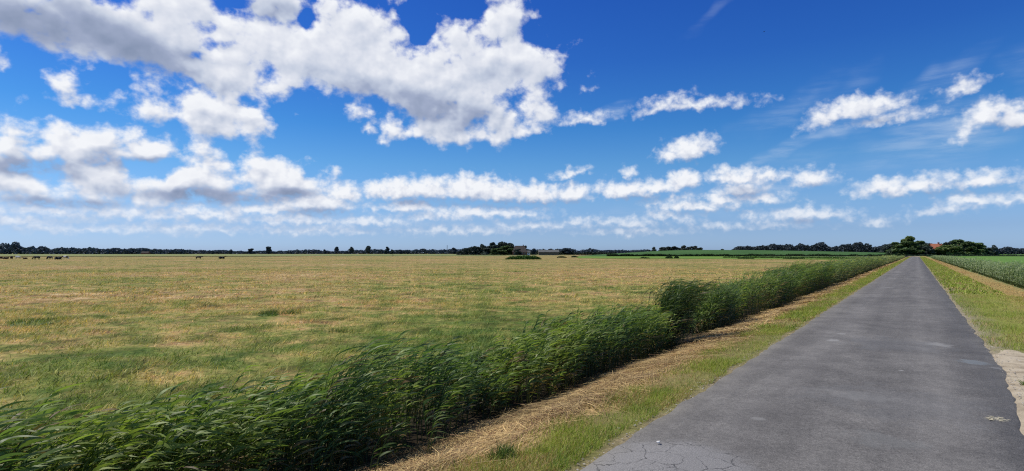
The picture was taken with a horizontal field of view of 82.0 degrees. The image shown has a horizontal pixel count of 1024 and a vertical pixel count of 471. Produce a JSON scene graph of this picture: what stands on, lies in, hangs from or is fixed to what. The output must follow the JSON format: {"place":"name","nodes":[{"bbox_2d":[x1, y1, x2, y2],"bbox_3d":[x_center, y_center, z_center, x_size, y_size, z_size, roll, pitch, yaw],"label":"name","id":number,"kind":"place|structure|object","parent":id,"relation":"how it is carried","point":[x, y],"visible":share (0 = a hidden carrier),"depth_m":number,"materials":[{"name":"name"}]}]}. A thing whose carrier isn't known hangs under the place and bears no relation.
{"place":"outdoors","nodes":[
{"label":"outdoors","id":0,"kind":"place"},
{"bbox_2d":[0,254,531,255],"bbox_3d":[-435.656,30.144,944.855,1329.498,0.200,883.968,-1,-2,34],"label":"meadow","id":1,"kind":"structure","parent":0,"point":[237,255],"depth_m":441.88,"materials":[{"name":"green plant"}]},
{"bbox_2d":[0,242,192,253],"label":"distant woodland","id":2,"kind":"object","parent":1,"relation":"on","point":[15,248],"visible":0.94,"depth_m":1036.84,"materials":[{"name":"green plant"}]},
{"bbox_2d":[246,248,255,253],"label":"tree","id":3,"kind":"object","parent":1,"relation":"on","point":[250,251],"visible":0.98,"depth_m":998.23,"materials":[{"name":"green plant"}]},
{"bbox_2d":[265,246,271,253],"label":"tree","id":4,"kind":"object","parent":1,"relation":"on","point":[268,249],"visible":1,"depth_m":997.16,"materials":[{"name":"green plant"}]},
{"bbox_2d":[365,246,370,253],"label":"tree","id":5,"kind":"object","parent":1,"relation":"on","point":[368,249],"visible":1,"depth_m":997.16,"materials":[{"name":"green plant"}]},
{"bbox_2d":[384,247,389,253],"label":"tree","id":6,"kind":"object","parent":1,"relation":"on","point":[386,250],"visible":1,"depth_m":997.86,"materials":[{"name":"green plant"}]},
{"bbox_2d":[450,247,456,253],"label":"tree","id":7,"kind":"object","parent":1,"relation":"on","point":[454,251],"visible":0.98,"depth_m":998.35,"materials":[{"name":"green plant"}]},
{"bbox_2d":[456,242,513,254],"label":"trees","id":8,"kind":"object","parent":1,"relation":"on","point":[474,250],"visible":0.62,"depth_m":576.82,"materials":[{"name":"green plant"}]},
{"bbox_2d":[481,248,491,254],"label":"tree","id":9,"kind":"object","parent":1,"relation":"on","point":[488,251],"visible":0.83,"depth_m":566.46,"materials":[{"name":"green plant"}]},
{"bbox_2d":[489,248,506,254],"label":"tree","id":10,"kind":"object","parent":1,"relation":"on","point":[498,251],"visible":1,"depth_m":551.56,"materials":[{"name":"green plant"}]},
{"bbox_2d":[501,245,512,254],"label":"tree","id":11,"kind":"object","parent":1,"relation":"on","point":[509,250],"visible":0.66,"depth_m":556.31,"materials":[{"name":"green plant"}]},
{"bbox_2d":[513,249,521,254],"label":"tree","id":12,"kind":"object","parent":1,"relation":"on","point":[517,251],"visible":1,"depth_m":542.80,"materials":[{"name":"green plant"}]},
{"bbox_2d":[560,248,571,254],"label":"tree","id":13,"kind":"object","parent":1,"relation":"on","point":[567,250],"visible":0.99,"depth_m":617.38,"materials":[{"name":"green plant"}]},
{"bbox_2d":[530,250,614,254],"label":"hedge","id":14,"kind":"object","parent":1,"relation":"on","point":[581,253],"visible":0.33,"depth_m":617.84,"materials":[{"name":"green plant"}]},
{"bbox_2d":[0,253,1023,470],"bbox_3d":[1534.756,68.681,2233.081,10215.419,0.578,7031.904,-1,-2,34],"label":"ground","id":15,"kind":"structure","parent":0,"point":[157,264],"depth_m":17.45,"materials":[{"name":"green plant"}]},
{"bbox_2d":[3,316,92,325],"bbox_3d":[-13.110,2.337,16.190,2.249,0.210,1.786,-1,-2,18],"label":"grass tussock","id":16,"kind":"object","parent":15,"relation":"on","point":[23,322],"depth_m":16.04,"materials":[{"name":"green plant"}]},
{"bbox_2d":[196,302,220,307],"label":"grass tussock","id":17,"kind":"object","parent":15,"relation":"on","point":[210,305],"depth_m":21.19,"materials":[{"name":"green plant"}]},
{"bbox_2d":[2,255,505,256],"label":"ditch bank","id":18,"kind":"structure","parent":15,"relation":"on","point":[182,256],"depth_m":300.05,"materials":[{"name":"green plant"}]},
{"bbox_2d":[259,309,281,316],"bbox_3d":[-7.494,2.344,18.150,0.843,0.259,0.866,-1,-2,34],"label":"grass tussock","id":19,"kind":"object","parent":15,"relation":"on","point":[271,312],"depth_m":18.05,"materials":[{"name":"green plant"}]},
{"bbox_2d":[278,307,304,314],"bbox_3d":[-6.931,2.369,18.499,0.834,0.240,0.894,-1,-2,34],"label":"grass tussock","id":20,"kind":"object","parent":15,"relation":"on","point":[291,311],"depth_m":18.46,"materials":[{"name":"green plant"}]},
{"bbox_2d":[193,248,463,253],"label":"distant woodland","id":21,"kind":"object","parent":15,"relation":"on","point":[381,251],"visible":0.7,"depth_m":1236.60,"materials":[{"name":"green plant"}]},
{"bbox_2d":[321,327,364,332],"bbox_3d":[-4.046,2.268,14.089,1.015,0.216,0.853,-1,-2,17],"label":"grass tussock","id":22,"kind":"object","parent":15,"relation":"on","point":[337,330],"depth_m":14.01,"materials":[{"name":"green plant"}]},
{"bbox_2d":[311,329,425,470],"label":"reed clump","id":23,"kind":"object","parent":15,"relation":"on","point":[356,369],"visible":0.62,"depth_m":5.71,"materials":[{"name":"green plant"}]},
{"bbox_2d":[0,255,904,470],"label":"reed bed","id":24,"kind":"object","parent":15,"relation":"on","point":[181,444],"visible":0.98,"depth_m":5.73,"materials":[{"name":"green plant"}]},
{"bbox_2d":[484,438,517,461],"bbox_3d":[-0.054,1.797,4.912,0.360,0.201,0.330,0,-2,14],"label":"grass tussock","id":25,"kind":"object","parent":15,"relation":"on","point":[506,451],"depth_m":4.88,"materials":[{"name":"green plant"}]},
{"bbox_2d":[512,245,526,254],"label":"farmhouse","id":26,"kind":"object","parent":15,"relation":"on","point":[523,250],"visible":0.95,"depth_m":548.09,"materials":[{"name":"brick"}]},
{"bbox_2d":[506,255,541,258],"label":"reed mound","id":27,"kind":"object","parent":15,"relation":"on","point":[524,257],"visible":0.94,"depth_m":176.55,"materials":[{"name":"green plant"}]},
{"bbox_2d":[538,250,558,254],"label":"barn","id":28,"kind":"structure","parent":15,"relation":"on","point":[548,252],"depth_m":554.77,"materials":[{"name":"grey wood"}]},
{"bbox_2d":[529,248,646,253],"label":"distant woodland","id":29,"kind":"object","parent":15,"relation":"on","point":[604,251],"visible":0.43,"depth_m":1091.49,"materials":[{"name":"green plant"}]},
{"bbox_2d":[326,261,896,470],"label":"cut straw","id":30,"kind":"object","parent":15,"relation":"on","point":[475,438],"visible":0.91,"depth_m":7.10,"materials":[{"name":"beige plant"}]},
{"bbox_2d":[370,422,406,470],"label":"reed shoot","id":31,"kind":"object","parent":30,"relation":"on","point":[385,445],"visible":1,"depth_m":5.01,"materials":[{"name":"green plant"}]},
{"bbox_2d":[423,399,453,456],"bbox_3d":[-0.711,1.810,5.560,0.421,0.546,0.241,-3,-4,62],"label":"reed shoot","id":32,"kind":"object","parent":30,"relation":"on","point":[427,411],"visible":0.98,"depth_m":5.51,"materials":[{"name":"green plant"}]},
{"bbox_2d":[418,257,909,470],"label":"verge grass","id":33,"kind":"structure","parent":15,"relation":"on","point":[800,316],"depth_m":6.40,"materials":[{"name":"green plant"}]},
{"bbox_2d":[640,275,727,349],"bbox_3d":[3.911,1.689,12.912,1.866,1.641,1.784,-1,-2,34],"label":"reed clump","id":34,"kind":"object","parent":15,"relation":"on","point":[685,295],"visible":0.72,"depth_m":12.63,"materials":[{"name":"green plant"}]},
{"bbox_2d":[699,280,747,330],"bbox_3d":[5.592,1.882,16.157,1.603,1.429,1.915,-1,-2,34],"label":"reed clump","id":35,"kind":"object","parent":15,"relation":"on","point":[728,294],"visible":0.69,"depth_m":15.68,"materials":[{"name":"green plant"}]},
{"bbox_2d":[606,253,892,256],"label":"ditch reeds","id":36,"kind":"object","parent":15,"relation":"on","point":[818,254],"visible":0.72,"depth_m":328.82,"materials":[{"name":"green plant"}]},
{"bbox_2d":[723,256,863,258],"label":"ditch reeds","id":37,"kind":"object","parent":15,"relation":"on","point":[829,257],"visible":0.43,"depth_m":208.19,"materials":[{"name":"green plant"}]},
{"bbox_2d":[565,307,1023,470],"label":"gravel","id":38,"kind":"structure","parent":15,"relation":"on","point":[760,353],"depth_m":7.32,"materials":[{"name":"grey gravel"}]},
{"bbox_2d":[732,242,885,251],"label":"distant woodland","id":39,"kind":"object","parent":15,"relation":"on","point":[853,247],"visible":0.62,"depth_m":750.88,"materials":[{"name":"green plant"}]},
{"bbox_2d":[877,244,893,252],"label":"tree","id":40,"kind":"object","parent":15,"relation":"on","point":[885,247],"visible":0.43,"depth_m":427.50,"materials":[{"name":"green plant"}]},
{"bbox_2d":[886,244,928,253],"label":"undergrowth","id":41,"kind":"object","parent":15,"relation":"on","point":[891,252],"visible":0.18,"depth_m":375.94,"materials":[{"name":"green plant"}]},
{"bbox_2d":[892,241,924,254],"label":"tree","id":42,"kind":"object","parent":15,"relation":"on","point":[906,248],"visible":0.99,"depth_m":366.68,"materials":[{"name":"green plant"}]},
{"bbox_2d":[901,236,918,244],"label":"tree","id":43,"kind":"object","parent":15,"relation":"on","point":[910,238],"visible":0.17,"depth_m":388.02,"materials":[{"name":"green plant"}]},
{"bbox_2d":[916,246,935,254],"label":"tree","id":44,"kind":"object","parent":15,"relation":"on","point":[928,250],"visible":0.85,"depth_m":362.89,"materials":[{"name":"green plant"}]},
{"bbox_2d":[929,242,941,248],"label":"farmhouse","id":45,"kind":"object","parent":15,"relation":"on","point":[934,246],"visible":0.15,"depth_m":394.02,"materials":[{"name":"brick"}]},
{"bbox_2d":[932,250,945,254],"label":"tree","id":46,"kind":"object","parent":15,"relation":"on","point":[938,252],"visible":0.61,"depth_m":363.53,"materials":[{"name":"green plant"}]},
{"bbox_2d":[935,245,962,254],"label":"tree","id":47,"kind":"object","parent":15,"relation":"on","point":[948,250],"visible":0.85,"depth_m":361.18,"materials":[{"name":"green plant"}]},
{"bbox_2d":[951,239,964,245],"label":"tree","id":48,"kind":"object","parent":15,"relation":"on","point":[957,242],"visible":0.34,"depth_m":399.14,"materials":[{"name":"green plant"}]},
{"bbox_2d":[897,254,1023,256],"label":"ditch reeds","id":49,"kind":"object","parent":15,"relation":"on","point":[929,255],"visible":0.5,"depth_m":331.99,"materials":[{"name":"green plant"}]},
{"bbox_2d":[956,246,966,254],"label":"tree","id":50,"kind":"object","parent":15,"relation":"on","point":[961,250],"visible":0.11,"depth_m":369.09,"materials":[{"name":"green plant"}]},
{"bbox_2d":[920,257,1023,353],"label":"roadside grass","id":51,"kind":"structure","parent":15,"relation":"on","point":[932,265],"depth_m":20.71,"materials":[{"name":"green plant"}]},
{"bbox_2d":[961,241,985,255],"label":"tree","id":52,"kind":"object","parent":15,"relation":"on","point":[970,247],"visible":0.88,"depth_m":376.16,"materials":[{"name":"green plant"}]},
{"bbox_2d":[953,245,993,254],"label":"undergrowth","id":53,"kind":"object","parent":15,"relation":"on","point":[988,253],"visible":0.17,"depth_m":379.20,"materials":[{"name":"green plant"}]},
{"bbox_2d":[931,255,1023,287],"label":"green crop plants","id":54,"kind":"object","parent":15,"relation":"on","point":[1011,272],"visible":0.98,"depth_m":47.31,"materials":[{"name":"green plant"}]},
{"bbox_2d":[977,242,988,254],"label":"tree","id":55,"kind":"object","parent":15,"relation":"on","point":[982,246],"visible":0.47,"depth_m":377.48,"materials":[{"name":"green plant"}]},
{"bbox_2d":[991,245,999,254],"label":"tree","id":56,"kind":"object","parent":15,"relation":"on","point":[994,248],"visible":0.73,"depth_m":418.60,"materials":[{"name":"green plant"}]},
{"bbox_2d":[992,350,1023,434],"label":"sand patch","id":57,"kind":"object","parent":15,"relation":"on","point":[1011,356],"visible":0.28,"depth_m":8.12,"materials":[{"name":"beige sand"}]},
{"bbox_2d":[996,246,1023,253],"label":"distant woodland","id":58,"kind":"object","parent":15,"relation":"on","point":[1007,250],"visible":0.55,"depth_m":792.20,"materials":[{"name":"green plant"}]},
{"bbox_2d":[0,0,1023,251],"label":"sky","id":59,"kind":"structure","parent":0,"point":[236,125],"materials":[{"name":"blue"}]},
{"bbox_2d":[577,256,847,259],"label":"green field","id":60,"kind":"structure","parent":0,"point":[663,257],"depth_m":241.01,"materials":[{"name":"green plant"}]},
{"bbox_2d":[783,257,804,258],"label":"bush","id":61,"kind":"object","parent":60,"relation":"on","point":[793,258],"visible":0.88,"depth_m":183.83,"materials":[{"name":"green plant"}]},
{"bbox_2d":[581,250,885,255],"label":"flat green crop field","id":62,"kind":"structure","parent":0,"point":[700,252],"depth_m":384.95,"materials":[{"name":"green plant"}]},
{"bbox_2d":[580,256,1023,470],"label":"road","id":63,"kind":"structure","parent":0,"point":[897,368],"depth_m":6.34,"materials":[{"name":"grey asphalt"}]},
{"bbox_2d":[931,259,1023,308],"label":"dry grass","id":64,"kind":"structure","parent":0,"point":[968,272],"depth_m":33.48,"materials":[{"name":"plant"}]}
]}

